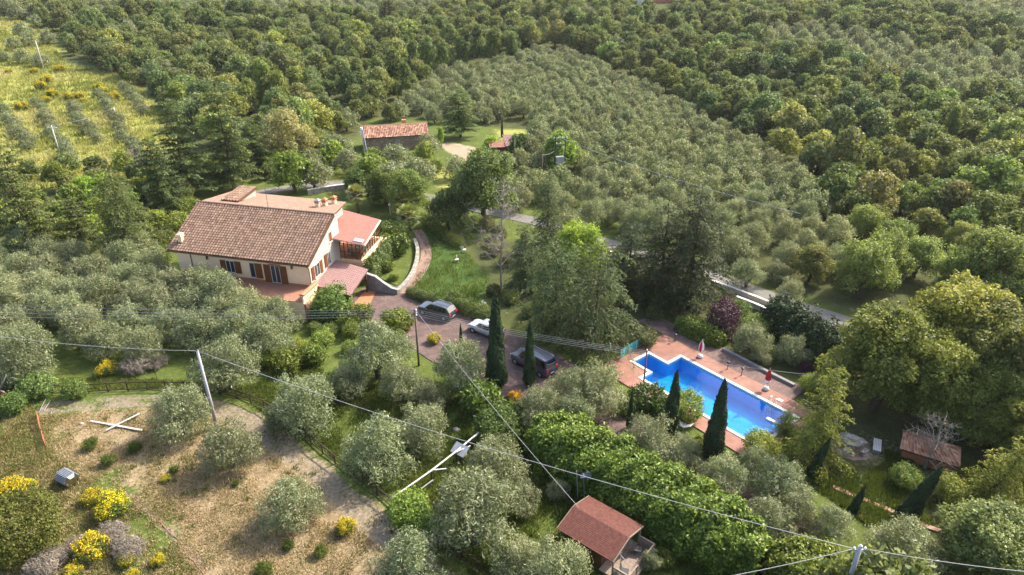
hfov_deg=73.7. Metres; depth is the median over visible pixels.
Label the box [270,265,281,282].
door
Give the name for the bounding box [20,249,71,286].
olive tree
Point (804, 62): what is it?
poplar tree
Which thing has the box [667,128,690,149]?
olive tree
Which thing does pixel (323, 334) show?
garden shrub
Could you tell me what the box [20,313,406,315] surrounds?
overhead cable
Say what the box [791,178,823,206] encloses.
olive tree
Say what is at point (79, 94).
broom shrub
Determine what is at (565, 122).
olive tree
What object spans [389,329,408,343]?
garden shrub
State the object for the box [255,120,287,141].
oak tree
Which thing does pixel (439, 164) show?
garden shrub
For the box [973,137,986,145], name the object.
oak tree
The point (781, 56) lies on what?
oak tree
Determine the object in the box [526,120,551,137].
olive tree
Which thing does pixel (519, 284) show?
cedar tree
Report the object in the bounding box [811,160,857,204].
oak tree
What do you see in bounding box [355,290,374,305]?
forecourt
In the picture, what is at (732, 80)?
oak tree
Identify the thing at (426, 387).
olive tree
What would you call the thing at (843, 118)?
oak tree
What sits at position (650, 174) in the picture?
olive tree
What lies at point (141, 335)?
olive tree
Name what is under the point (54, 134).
utility pole
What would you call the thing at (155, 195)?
oak tree
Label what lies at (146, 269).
olive tree
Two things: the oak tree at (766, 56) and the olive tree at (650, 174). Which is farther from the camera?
the oak tree at (766, 56)
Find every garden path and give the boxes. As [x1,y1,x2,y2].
[401,229,431,293]
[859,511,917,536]
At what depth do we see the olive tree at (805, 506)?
51.08 m
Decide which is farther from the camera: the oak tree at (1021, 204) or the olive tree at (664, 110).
the olive tree at (664, 110)
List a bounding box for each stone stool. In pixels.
[843,448,852,455]
[860,448,869,455]
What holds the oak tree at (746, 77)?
on the ground at (886, 424)
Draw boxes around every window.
[225,260,236,273]
[248,262,257,278]
[314,262,321,278]
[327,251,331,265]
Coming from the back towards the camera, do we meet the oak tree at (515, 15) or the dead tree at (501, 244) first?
the oak tree at (515, 15)
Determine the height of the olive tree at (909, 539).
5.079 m
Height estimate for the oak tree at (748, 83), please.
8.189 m
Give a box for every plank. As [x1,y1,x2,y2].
[90,420,142,430]
[106,413,139,430]
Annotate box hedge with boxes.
[405,285,440,302]
[419,211,465,248]
[442,289,501,320]
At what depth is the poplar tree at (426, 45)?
212.25 m
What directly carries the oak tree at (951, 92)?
on the ground at (886, 424)
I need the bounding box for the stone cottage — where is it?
[360,119,428,149]
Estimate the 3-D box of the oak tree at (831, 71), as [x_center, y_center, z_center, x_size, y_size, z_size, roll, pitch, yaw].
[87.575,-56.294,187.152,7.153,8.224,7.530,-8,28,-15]
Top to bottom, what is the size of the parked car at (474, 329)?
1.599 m
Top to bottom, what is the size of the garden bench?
0.460 m
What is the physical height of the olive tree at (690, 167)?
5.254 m
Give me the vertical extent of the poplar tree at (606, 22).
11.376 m
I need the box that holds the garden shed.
[489,134,517,154]
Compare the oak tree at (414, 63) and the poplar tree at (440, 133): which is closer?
the poplar tree at (440, 133)
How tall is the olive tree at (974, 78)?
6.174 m
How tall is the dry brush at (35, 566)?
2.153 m
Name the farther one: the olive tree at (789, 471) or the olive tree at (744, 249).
the olive tree at (744, 249)
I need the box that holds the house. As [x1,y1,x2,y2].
[634,0,671,3]
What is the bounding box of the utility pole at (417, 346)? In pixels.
[414,309,419,365]
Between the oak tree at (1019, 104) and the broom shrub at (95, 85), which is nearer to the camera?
the oak tree at (1019, 104)
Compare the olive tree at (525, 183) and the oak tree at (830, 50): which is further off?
the oak tree at (830, 50)
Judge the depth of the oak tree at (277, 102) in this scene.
162.03 m
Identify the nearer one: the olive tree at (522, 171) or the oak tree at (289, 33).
the olive tree at (522, 171)
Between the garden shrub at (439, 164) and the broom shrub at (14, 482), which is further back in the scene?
the garden shrub at (439, 164)
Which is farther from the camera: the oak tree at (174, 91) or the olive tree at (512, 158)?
the oak tree at (174, 91)
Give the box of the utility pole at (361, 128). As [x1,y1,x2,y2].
[360,127,367,156]
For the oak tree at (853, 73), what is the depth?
184.51 m
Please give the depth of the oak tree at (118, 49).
215.50 m
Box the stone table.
[841,434,862,449]
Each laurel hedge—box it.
[521,409,772,574]
[672,313,727,348]
[761,532,862,574]
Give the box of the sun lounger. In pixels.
[680,421,693,428]
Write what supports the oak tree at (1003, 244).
on the ground at (886, 424)
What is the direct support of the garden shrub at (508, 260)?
on the ground at (886, 424)
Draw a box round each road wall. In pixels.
[307,184,345,194]
[712,280,834,328]
[735,295,765,311]
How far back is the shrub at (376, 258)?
90.67 m
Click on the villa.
(294, 252)
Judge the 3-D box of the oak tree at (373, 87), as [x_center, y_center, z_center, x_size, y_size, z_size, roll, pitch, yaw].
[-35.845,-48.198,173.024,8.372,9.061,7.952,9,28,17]
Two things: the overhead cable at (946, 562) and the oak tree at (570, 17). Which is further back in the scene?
the oak tree at (570, 17)
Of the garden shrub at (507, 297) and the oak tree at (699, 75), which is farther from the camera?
the oak tree at (699, 75)
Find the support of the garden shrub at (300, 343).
on the ground at (886, 424)
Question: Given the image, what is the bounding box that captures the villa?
[166,185,386,321]
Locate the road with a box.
[255,181,858,327]
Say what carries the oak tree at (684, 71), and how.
on the ground at (886, 424)
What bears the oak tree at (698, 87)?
on the ground at (886, 424)
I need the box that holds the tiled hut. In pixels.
[899,429,961,472]
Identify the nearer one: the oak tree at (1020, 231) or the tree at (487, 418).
the tree at (487, 418)
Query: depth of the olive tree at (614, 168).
124.59 m
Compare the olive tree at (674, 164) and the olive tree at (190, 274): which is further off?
the olive tree at (674, 164)
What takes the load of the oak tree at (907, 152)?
on the ground at (886, 424)
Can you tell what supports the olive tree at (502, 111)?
on the ground at (886, 424)
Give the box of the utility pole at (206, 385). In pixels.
[196,349,217,426]
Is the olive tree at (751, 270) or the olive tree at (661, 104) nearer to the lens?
the olive tree at (751, 270)
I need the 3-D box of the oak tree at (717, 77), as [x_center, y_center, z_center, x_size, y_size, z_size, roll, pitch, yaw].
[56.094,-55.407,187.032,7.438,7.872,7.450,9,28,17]
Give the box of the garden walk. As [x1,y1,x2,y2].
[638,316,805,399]
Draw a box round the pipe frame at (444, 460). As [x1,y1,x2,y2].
[389,432,478,499]
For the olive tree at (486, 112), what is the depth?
165.04 m
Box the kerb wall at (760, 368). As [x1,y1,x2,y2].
[722,347,795,386]
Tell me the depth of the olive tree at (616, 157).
130.87 m
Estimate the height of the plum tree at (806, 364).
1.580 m
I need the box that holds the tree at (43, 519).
[0,479,66,574]
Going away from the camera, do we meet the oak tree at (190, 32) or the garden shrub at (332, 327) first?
the garden shrub at (332, 327)
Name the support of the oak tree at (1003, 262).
on the ground at (886, 424)
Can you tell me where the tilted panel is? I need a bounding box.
[450,441,469,462]
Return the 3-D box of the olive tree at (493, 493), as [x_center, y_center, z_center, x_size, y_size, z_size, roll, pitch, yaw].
[-2.434,15.995,49.398,7.651,7.150,8.361,11,29,21]
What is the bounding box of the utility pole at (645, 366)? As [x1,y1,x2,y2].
[643,349,647,382]
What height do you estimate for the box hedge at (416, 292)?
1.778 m
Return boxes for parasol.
[697,339,703,358]
[763,368,770,390]
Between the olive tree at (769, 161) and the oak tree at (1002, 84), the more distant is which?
the oak tree at (1002, 84)
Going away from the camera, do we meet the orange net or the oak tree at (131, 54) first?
the orange net
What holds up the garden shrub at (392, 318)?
on the ground at (886, 424)
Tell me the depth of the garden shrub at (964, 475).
54.84 m
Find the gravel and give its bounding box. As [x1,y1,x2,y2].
[37,400,453,573]
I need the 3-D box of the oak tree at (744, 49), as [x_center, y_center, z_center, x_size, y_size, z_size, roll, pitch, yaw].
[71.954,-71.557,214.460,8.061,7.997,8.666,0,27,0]
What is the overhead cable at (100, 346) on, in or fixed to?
attached to the utility pole at (206, 385)
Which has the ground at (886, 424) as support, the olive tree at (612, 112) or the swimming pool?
the olive tree at (612, 112)
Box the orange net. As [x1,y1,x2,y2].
[35,408,45,446]
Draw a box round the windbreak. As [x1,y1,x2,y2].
[620,337,644,357]
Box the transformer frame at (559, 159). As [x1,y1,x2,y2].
[553,136,567,169]
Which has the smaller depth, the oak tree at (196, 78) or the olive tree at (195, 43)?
the oak tree at (196, 78)
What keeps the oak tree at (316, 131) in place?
on the ground at (886, 424)
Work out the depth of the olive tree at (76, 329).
73.23 m
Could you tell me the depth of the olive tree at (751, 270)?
86.46 m
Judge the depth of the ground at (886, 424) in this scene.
66.37 m
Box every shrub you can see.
[0,388,28,418]
[0,473,31,499]
[13,101,28,109]
[14,370,59,400]
[19,478,37,489]
[28,67,38,73]
[33,80,50,89]
[39,73,52,82]
[39,95,51,102]
[45,88,60,96]
[52,64,64,71]
[58,378,89,399]
[62,91,76,99]
[62,561,83,574]
[70,528,110,563]
[75,91,84,98]
[78,487,104,508]
[91,82,103,88]
[92,488,132,523]
[93,359,119,377]
[98,86,107,92]
[108,91,119,98]
[116,552,137,569]
[126,568,139,574]
[150,227,176,247]
[150,243,172,263]
[150,551,166,567]
[160,473,171,483]
[162,209,188,231]
[177,196,199,213]
[252,349,273,369]
[267,345,305,375]
[289,337,308,352]
[297,340,328,365]
[307,320,321,332]
[309,279,354,322]
[309,302,332,323]
[309,325,334,349]
[318,321,338,337]
[334,313,360,329]
[334,515,356,535]
[336,302,375,331]
[339,339,356,353]
[341,319,359,339]
[360,145,381,157]
[363,238,393,282]
[377,219,401,234]
[378,230,411,257]
[379,307,414,331]
[380,259,394,272]
[387,484,431,533]
[388,273,398,281]
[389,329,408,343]
[390,223,409,235]
[409,507,444,543]
[427,331,441,344]
[429,158,443,171]
[458,375,502,417]
[478,215,496,231]
[485,240,500,255]
[485,282,501,296]
[486,233,500,243]
[489,396,526,433]
[491,225,507,239]
[498,257,511,267]
[502,288,520,305]
[507,390,523,401]
[519,231,529,241]
[521,304,534,317]
[537,249,553,263]
[544,262,566,279]
[545,316,560,329]
[591,296,613,311]
[596,281,612,295]
[607,332,626,348]
[610,294,623,309]
[616,395,638,416]
[626,380,667,413]
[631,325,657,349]
[651,392,679,419]
[654,545,678,569]
[679,385,705,423]
[693,434,703,451]
[733,297,753,319]
[736,311,770,339]
[739,426,781,461]
[798,372,824,394]
[888,461,924,490]
[933,469,971,505]
[957,474,983,498]
[987,448,1002,466]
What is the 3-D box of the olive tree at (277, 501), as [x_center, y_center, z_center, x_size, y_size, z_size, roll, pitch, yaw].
[-16.839,16.219,51.743,5.418,4.388,5.179,1,27,2]
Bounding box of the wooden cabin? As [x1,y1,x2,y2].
[557,495,655,574]
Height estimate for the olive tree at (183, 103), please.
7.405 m
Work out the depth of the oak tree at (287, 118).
131.35 m
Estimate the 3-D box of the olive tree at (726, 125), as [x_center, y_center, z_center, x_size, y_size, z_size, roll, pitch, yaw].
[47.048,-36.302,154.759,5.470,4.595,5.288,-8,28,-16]
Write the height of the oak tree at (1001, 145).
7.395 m
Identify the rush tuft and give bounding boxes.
[78,435,98,450]
[99,450,117,466]
[125,440,143,454]
[168,464,178,473]
[231,479,239,486]
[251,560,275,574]
[280,537,294,551]
[312,542,328,558]
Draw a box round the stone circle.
[829,436,871,460]
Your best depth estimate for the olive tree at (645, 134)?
143.98 m
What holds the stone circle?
on the ground at (886, 424)
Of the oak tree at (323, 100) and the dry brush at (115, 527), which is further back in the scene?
the oak tree at (323, 100)
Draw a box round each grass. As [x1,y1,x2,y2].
[0,16,174,188]
[0,226,940,574]
[0,404,463,574]
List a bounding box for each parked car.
[417,299,457,321]
[468,318,505,337]
[510,345,557,377]
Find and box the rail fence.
[2,380,480,572]
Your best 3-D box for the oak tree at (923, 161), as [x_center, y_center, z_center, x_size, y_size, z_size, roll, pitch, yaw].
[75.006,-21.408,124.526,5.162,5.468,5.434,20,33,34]
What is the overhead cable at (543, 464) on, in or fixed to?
attached to the utility pole at (206, 385)
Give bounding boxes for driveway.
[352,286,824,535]
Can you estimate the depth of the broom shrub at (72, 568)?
47.95 m
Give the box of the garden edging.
[833,485,983,547]
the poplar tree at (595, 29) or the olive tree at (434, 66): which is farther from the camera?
the poplar tree at (595, 29)
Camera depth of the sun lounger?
62.31 m
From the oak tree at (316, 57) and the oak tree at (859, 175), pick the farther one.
the oak tree at (316, 57)
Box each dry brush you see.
[22,543,70,574]
[60,533,95,556]
[97,519,132,546]
[107,533,149,560]
[115,352,152,375]
[145,353,169,369]
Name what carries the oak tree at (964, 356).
on the ground at (886, 424)
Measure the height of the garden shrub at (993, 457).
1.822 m
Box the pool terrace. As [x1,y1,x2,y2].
[603,334,818,461]
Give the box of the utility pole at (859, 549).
[849,544,866,574]
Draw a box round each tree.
[0,144,70,253]
[0,167,24,222]
[0,190,10,213]
[0,224,46,256]
[0,245,11,264]
[0,249,40,282]
[0,263,16,278]
[0,272,33,297]
[0,278,34,315]
[0,302,36,331]
[0,321,59,388]
[0,479,66,574]
[1,321,49,364]
[16,265,69,307]
[16,285,64,325]
[20,189,47,212]
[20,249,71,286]
[22,217,51,235]
[25,197,54,216]
[26,236,64,263]
[37,160,71,184]
[43,199,69,223]
[45,288,104,328]
[46,273,94,301]
[50,215,77,239]
[54,183,88,207]
[54,238,90,270]
[54,302,112,351]
[57,195,105,254]
[62,254,100,285]
[69,269,121,314]
[71,175,102,206]
[76,253,124,290]
[78,320,132,361]
[81,193,106,214]
[81,212,107,234]
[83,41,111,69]
[84,196,116,225]
[87,163,172,265]
[95,26,123,43]
[96,36,121,56]
[100,234,124,260]
[102,236,145,275]
[102,260,146,297]
[104,299,153,339]
[107,275,162,313]
[108,42,134,65]
[109,149,133,176]
[116,190,143,213]
[117,230,164,264]
[118,47,146,72]
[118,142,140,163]
[120,324,165,362]
[127,175,153,200]
[127,262,169,294]
[131,138,191,215]
[131,277,183,321]
[134,47,164,67]
[137,252,171,270]
[140,57,162,83]
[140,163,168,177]
[141,377,213,444]
[143,302,189,347]
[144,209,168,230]
[144,265,189,308]
[146,68,173,92]
[146,99,217,197]
[146,186,170,202]
[165,18,188,43]
[165,80,189,101]
[165,281,207,320]
[166,261,210,307]
[167,31,195,50]
[167,72,196,100]
[167,163,191,175]
[168,96,198,124]
[169,304,223,354]
[177,22,205,41]
[182,45,199,56]
[183,101,204,126]
[183,264,241,305]
[184,79,212,103]
[184,91,204,106]
[185,328,262,398]
[186,61,217,80]
[186,73,203,81]
[191,40,205,51]
[192,268,245,317]
[193,414,265,474]
[194,86,263,188]
[195,106,211,115]
[197,110,233,143]
[197,288,235,333]
[199,91,238,114]
[201,75,218,86]
[208,304,256,354]
[210,45,235,72]
[210,104,234,120]
[211,39,233,55]
[213,72,239,90]
[214,32,233,42]
[215,79,234,92]
[219,283,273,326]
[222,52,251,76]
[223,90,249,116]
[226,291,271,330]
[227,121,258,155]
[229,116,244,128]
[231,82,258,113]
[235,310,296,355]
[237,118,274,173]
[241,77,260,112]
[245,55,278,81]
[251,58,269,103]
[252,471,330,537]
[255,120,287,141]
[256,105,320,155]
[258,147,279,167]
[259,71,288,100]
[261,107,276,125]
[262,30,285,45]
[262,294,305,332]
[262,398,295,438]
[263,85,288,106]
[267,69,289,100]
[268,47,293,75]
[268,371,336,440]
[270,97,288,110]
[274,96,316,146]
[278,27,297,46]
[278,47,303,63]
[278,71,288,87]
[280,57,306,80]
[281,42,301,57]
[285,65,308,84]
[287,82,309,96]
[294,156,334,188]
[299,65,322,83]
[299,126,325,149]
[300,92,313,100]
[301,149,323,172]
[304,99,334,133]
[305,50,332,74]
[311,95,336,119]
[318,131,354,158]
[319,138,347,168]
[321,46,333,64]
[324,58,350,88]
[324,111,347,133]
[325,360,370,401]
[330,148,360,173]
[333,107,361,130]
[335,317,419,378]
[336,69,364,94]
[337,55,362,75]
[337,410,420,488]
[341,34,366,58]
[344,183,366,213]
[345,99,369,121]
[347,19,368,37]
[349,57,364,83]
[355,79,388,113]
[361,66,392,96]
[363,165,397,206]
[363,523,454,574]
[369,56,385,70]
[372,20,387,41]
[376,21,402,41]
[378,359,429,403]
[381,55,400,68]
[382,168,430,213]
[383,37,406,55]
[385,47,404,82]
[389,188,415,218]
[392,48,408,60]
[392,98,409,118]
[394,18,416,38]
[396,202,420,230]
[397,61,412,103]
[397,400,449,459]
[405,57,423,76]
[406,39,419,71]
[407,18,425,33]
[411,376,448,409]
[412,140,434,160]
[418,35,435,70]
[423,79,440,91]
[423,187,468,229]
[425,106,442,123]
[426,89,444,106]
[426,461,525,558]
[430,54,441,71]
[432,336,486,393]
[434,40,449,67]
[436,83,452,96]
[436,88,482,137]
[436,127,444,146]
[441,95,455,113]
[447,105,470,116]
[447,145,520,220]
[453,176,530,286]
[454,35,468,66]
[458,23,473,42]
[459,323,462,340]
[460,95,472,109]
[463,430,530,489]
[469,23,484,59]
[469,100,486,117]
[471,400,524,449]
[474,105,495,124]
[480,84,491,96]
[483,26,502,62]
[483,29,503,45]
[485,290,507,388]
[486,85,504,97]
[487,96,506,110]
[488,532,544,574]
[489,100,511,120]
[498,92,512,102]
[500,150,517,164]
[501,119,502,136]
[501,224,550,301]
[503,9,522,27]
[504,234,598,349]
[505,32,519,60]
[505,475,541,518]
[506,26,528,46]
[506,132,531,154]
[507,94,523,113]
[507,182,534,209]
[511,97,533,118]
[512,146,530,167]
[512,165,534,180]
[512,174,533,198]
[515,382,563,428]
[516,81,533,94]
[517,134,543,157]
[518,20,540,47]
[522,167,550,195]
[522,320,536,386]
[522,532,593,574]
[525,152,552,175]
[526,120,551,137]
[526,173,564,257]
[528,114,549,132]
[531,128,547,147]
[532,144,549,163]
[533,175,566,201]
[538,123,550,135]
[539,100,559,115]
[541,19,565,48]
[542,362,594,405]
[543,239,654,375]
[545,111,560,128]
[545,478,571,500]
[546,148,571,167]
[547,163,574,188]
[548,126,566,137]
[549,115,574,131]
[550,189,576,215]
[553,208,588,235]
[553,217,608,275]
[553,387,600,423]
[557,78,575,93]
[558,106,571,117]
[561,176,586,199]
[562,7,585,26]
[564,100,580,114]
[566,129,583,142]
[567,145,591,167]
[568,109,587,124]
[568,356,628,417]
[569,31,591,53]
[570,125,586,139]
[571,131,594,149]
[574,118,588,132]
[574,197,606,226]
[576,153,600,172]
[577,178,609,204]
[578,105,593,119]
[580,165,605,183]
[583,89,601,104]
[584,130,600,145]
[584,142,608,161]
[586,118,609,134]
[589,98,609,118]
[589,168,617,189]
[591,26,601,41]
[594,112,612,130]
[594,131,618,153]
[597,40,618,62]
[597,104,618,121]
[597,196,621,221]
[599,95,617,106]
[600,14,611,34]
[601,125,620,142]
[601,161,623,178]
[602,221,653,295]
[603,177,636,201]
[605,197,639,226]
[607,150,626,168]
[609,37,626,53]
[609,139,634,155]
[610,117,628,134]
[612,163,645,187]
[615,103,635,120]
[615,131,634,144]
[617,108,642,125]
[617,203,704,318]
[617,207,649,235]
[619,14,643,34]
[620,124,639,140]
[621,30,637,47]
[621,410,685,464]
[622,153,649,179]
[623,97,639,108]
[624,4,644,23]
[624,146,648,164]
[625,194,651,215]
[626,388,633,428]
[627,175,653,195]
[628,106,649,126]
[628,135,649,156]
[632,126,654,147]
[636,203,675,239]
[637,100,656,117]
[639,150,662,168]
[639,186,741,333]
[640,37,665,56]
[640,94,657,106]
[640,546,663,571]
[641,118,665,134]
[642,164,667,185]
[644,112,665,132]
[644,138,668,160]
[645,195,677,224]
[648,62,681,92]
[648,131,673,149]
[648,165,681,187]
[649,106,671,119]
[649,177,686,205]
[654,100,670,111]
[657,33,679,53]
[657,126,677,136]
[657,158,684,174]
[658,117,674,131]
[659,49,680,72]
[661,370,681,437]
[662,151,685,166]
[663,94,686,109]
[663,103,681,116]
[664,209,688,228]
[665,429,703,471]
[666,138,690,159]
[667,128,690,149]
[669,46,696,68]
[669,118,691,137]
[674,192,698,220]
[675,163,702,186]
[675,170,706,197]
[677,106,697,119]
[678,67,691,84]
[679,77,703,100]
[679,153,706,175]
[681,143,703,161]
[682,69,707,89]
[684,80,715,110]
[688,200,722,226]
[689,128,708,143]
[692,113,710,133]
[692,137,710,152]
[692,221,720,248]
[693,118,713,137]
[693,184,716,209]
[694,171,726,201]
[696,60,714,76]
[696,88,720,117]
[698,38,727,55]
[698,58,706,72]
[698,451,749,498]
[699,148,726,171]
[702,377,728,458]
[703,142,726,163]
[704,132,727,150]
[704,164,723,183]
[705,61,733,78]
[705,122,727,143]
[705,293,742,339]
[706,43,732,62]
[706,70,727,93]
[707,206,739,242]
[712,117,732,131]
[717,168,746,196]
[718,231,761,263]
[719,84,736,97]
[719,156,740,176]
[719,197,749,221]
[720,82,751,114]
[721,146,748,165]
[721,182,750,204]
[722,21,745,39]
[722,32,736,49]
[723,51,747,79]
[723,75,740,90]
[723,127,745,145]
[725,140,739,153]
[726,87,753,114]
[728,257,768,286]
[729,31,756,45]
[730,112,758,136]
[730,219,770,249]
[731,96,753,117]
[731,162,762,189]
[731,320,774,352]
[733,47,751,53]
[735,108,755,129]
[735,139,761,161]
[735,187,769,214]
[736,76,761,98]
[738,155,765,172]
[738,445,769,476]
[739,51,769,78]
[739,207,773,233]
[740,133,765,154]
[743,75,757,79]
[743,450,817,507]
[745,492,797,540]
[747,22,768,40]
[747,90,787,129]
[747,180,772,201]
[748,77,769,95]
[748,343,772,365]
[751,108,773,134]
[752,74,770,88]
[756,52,771,67]
[758,161,787,181]
[759,147,785,168]
[759,200,792,225]
[760,58,777,78]
[762,182,795,209]
[763,127,802,156]
[763,168,793,194]
[764,38,784,53]
[764,91,782,108]
[764,111,789,131]
[764,258,790,285]
[767,99,787,110]
[768,212,802,243]
[769,51,791,78]
[770,333,813,365]
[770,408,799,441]
[771,101,811,134]
[771,238,803,270]
[774,57,802,81]
[774,360,856,486]
[775,276,804,302]
[776,40,800,57]
[779,491,819,534]
[781,160,808,173]
[783,164,814,192]
[789,188,833,216]
[789,199,821,220]
[789,227,826,248]
[789,243,837,282]
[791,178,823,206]
[792,117,823,146]
[794,55,809,82]
[794,61,819,82]
[795,93,830,123]
[796,129,833,169]
[796,211,827,238]
[797,360,813,372]
[798,140,837,174]
[799,80,811,92]
[802,84,832,109]
[804,502,856,544]
[806,438,830,477]
[809,48,823,79]
[809,73,841,104]
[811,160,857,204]
[813,125,869,172]
[813,213,857,245]
[813,297,954,426]
[816,66,842,78]
[817,64,836,74]
[820,103,861,137]
[822,38,848,61]
[822,171,858,211]
[827,241,850,272]
[830,57,851,75]
[830,89,856,107]
[831,189,874,221]
[832,235,901,297]
[838,84,872,106]
[841,50,869,67]
[843,153,868,172]
[844,43,864,53]
[844,65,864,85]
[844,80,869,93]
[845,161,860,176]
[846,95,884,122]
[846,202,886,238]
[847,485,866,516]
[848,169,877,200]
[851,96,879,117]
[853,168,903,209]
[855,72,871,86]
[855,225,917,285]
[856,107,901,140]
[858,203,893,233]
[861,512,950,574]
[864,141,883,170]
[866,63,880,75]
[871,67,892,89]
[872,62,904,86]
[873,71,901,98]
[875,56,900,67]
[877,107,892,119]
[877,147,896,161]
[877,217,919,257]
[879,134,906,149]
[880,142,924,176]
[881,158,908,183]
[884,20,916,42]
[884,327,988,431]
[887,179,925,213]
[892,110,928,143]
[893,99,917,118]
[893,465,943,525]
[896,233,948,278]
[897,69,927,93]
[901,410,966,470]
[904,269,1022,361]
[906,122,948,150]
[907,109,947,135]
[908,154,938,181]
[909,207,946,234]
[911,173,933,193]
[913,185,949,217]
[914,147,941,173]
[916,90,948,117]
[920,72,945,89]
[920,176,952,205]
[924,132,963,170]
[925,540,977,574]
[927,243,984,287]
[930,67,957,88]
[931,493,1023,574]
[932,178,976,220]
[933,99,978,134]
[934,95,959,109]
[935,148,966,179]
[938,87,960,102]
[940,75,970,95]
[940,205,983,234]
[941,219,980,249]
[943,104,962,137]
[943,435,1023,510]
[946,147,993,183]
[947,231,980,252]
[948,357,1023,448]
[951,163,994,206]
[956,224,1023,291]
[956,296,1023,403]
[957,104,1003,137]
[958,121,989,144]
[959,77,998,102]
[960,98,991,118]
[964,55,992,78]
[964,188,1010,232]
[966,138,1014,158]
[966,145,1001,158]
[968,74,990,84]
[971,153,1023,196]
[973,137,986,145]
[976,385,1023,472]
[977,111,1023,141]
[980,96,1002,109]
[982,233,1023,296]
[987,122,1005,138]
[987,159,1023,195]
[990,74,1012,97]
[990,208,1023,236]
[991,93,1012,111]
[995,193,1020,215]
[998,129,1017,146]
[999,133,1023,159]
[1001,273,1023,310]
[1003,77,1023,89]
[1006,109,1023,126]
[1009,95,1023,110]
[1013,151,1023,180]
[1013,187,1023,207]
[1015,215,1023,236]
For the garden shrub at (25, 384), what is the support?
on the ground at (886, 424)
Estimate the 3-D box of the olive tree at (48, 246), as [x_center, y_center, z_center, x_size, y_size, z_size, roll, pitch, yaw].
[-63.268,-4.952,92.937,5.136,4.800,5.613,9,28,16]
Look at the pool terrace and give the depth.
70.14 m
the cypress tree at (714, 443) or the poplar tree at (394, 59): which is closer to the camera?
the cypress tree at (714, 443)
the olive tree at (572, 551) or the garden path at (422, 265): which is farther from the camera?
the garden path at (422, 265)
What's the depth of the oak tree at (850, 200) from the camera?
106.33 m
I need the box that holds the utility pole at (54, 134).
[47,125,57,147]
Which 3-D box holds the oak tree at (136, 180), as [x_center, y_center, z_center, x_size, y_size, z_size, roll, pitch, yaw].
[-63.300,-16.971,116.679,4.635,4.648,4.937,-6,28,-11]
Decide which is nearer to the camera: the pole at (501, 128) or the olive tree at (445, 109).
the pole at (501, 128)
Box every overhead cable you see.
[0,336,192,350]
[17,305,406,310]
[18,309,404,313]
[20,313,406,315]
[21,315,412,319]
[198,351,852,548]
[416,311,628,563]
[416,313,643,353]
[420,310,645,350]
[420,312,640,351]
[425,317,645,355]
[560,137,800,213]
[650,351,819,375]
[737,549,852,574]
[867,549,1023,571]
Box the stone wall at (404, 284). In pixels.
[395,238,418,294]
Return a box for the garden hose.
[155,518,203,574]
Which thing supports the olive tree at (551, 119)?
on the ground at (886, 424)
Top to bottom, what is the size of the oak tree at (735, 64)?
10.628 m
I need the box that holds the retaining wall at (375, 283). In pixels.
[366,272,395,293]
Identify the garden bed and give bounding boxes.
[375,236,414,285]
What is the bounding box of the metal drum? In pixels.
[55,468,78,487]
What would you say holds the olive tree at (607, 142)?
on the ground at (886, 424)
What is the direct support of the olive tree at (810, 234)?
on the ground at (886, 424)
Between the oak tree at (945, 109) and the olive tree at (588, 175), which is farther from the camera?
the oak tree at (945, 109)
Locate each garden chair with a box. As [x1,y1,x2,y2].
[619,562,628,573]
[633,540,641,555]
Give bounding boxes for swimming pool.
[629,351,798,445]
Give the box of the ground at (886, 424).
[0,0,1023,574]
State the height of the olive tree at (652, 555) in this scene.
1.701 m
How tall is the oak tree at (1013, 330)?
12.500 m
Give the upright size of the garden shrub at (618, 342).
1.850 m
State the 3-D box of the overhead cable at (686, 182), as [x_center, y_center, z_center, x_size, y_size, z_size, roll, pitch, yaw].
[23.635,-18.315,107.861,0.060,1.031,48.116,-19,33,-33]
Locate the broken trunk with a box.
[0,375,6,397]
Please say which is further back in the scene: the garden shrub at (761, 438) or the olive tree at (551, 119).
the olive tree at (551, 119)
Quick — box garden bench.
[872,438,881,454]
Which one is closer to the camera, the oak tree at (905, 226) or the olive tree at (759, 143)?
the oak tree at (905, 226)
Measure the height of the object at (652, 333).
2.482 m
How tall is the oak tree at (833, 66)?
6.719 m
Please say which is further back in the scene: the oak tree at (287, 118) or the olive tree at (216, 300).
the oak tree at (287, 118)
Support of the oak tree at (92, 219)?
on the ground at (886, 424)
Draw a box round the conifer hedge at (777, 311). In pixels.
[759,290,844,368]
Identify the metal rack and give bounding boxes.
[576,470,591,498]
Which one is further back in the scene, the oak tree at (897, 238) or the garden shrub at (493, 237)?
the garden shrub at (493, 237)
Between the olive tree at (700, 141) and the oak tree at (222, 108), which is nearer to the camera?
the olive tree at (700, 141)
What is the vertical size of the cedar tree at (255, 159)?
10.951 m
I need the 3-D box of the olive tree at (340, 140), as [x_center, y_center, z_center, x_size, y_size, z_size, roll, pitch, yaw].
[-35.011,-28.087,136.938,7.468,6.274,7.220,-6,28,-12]

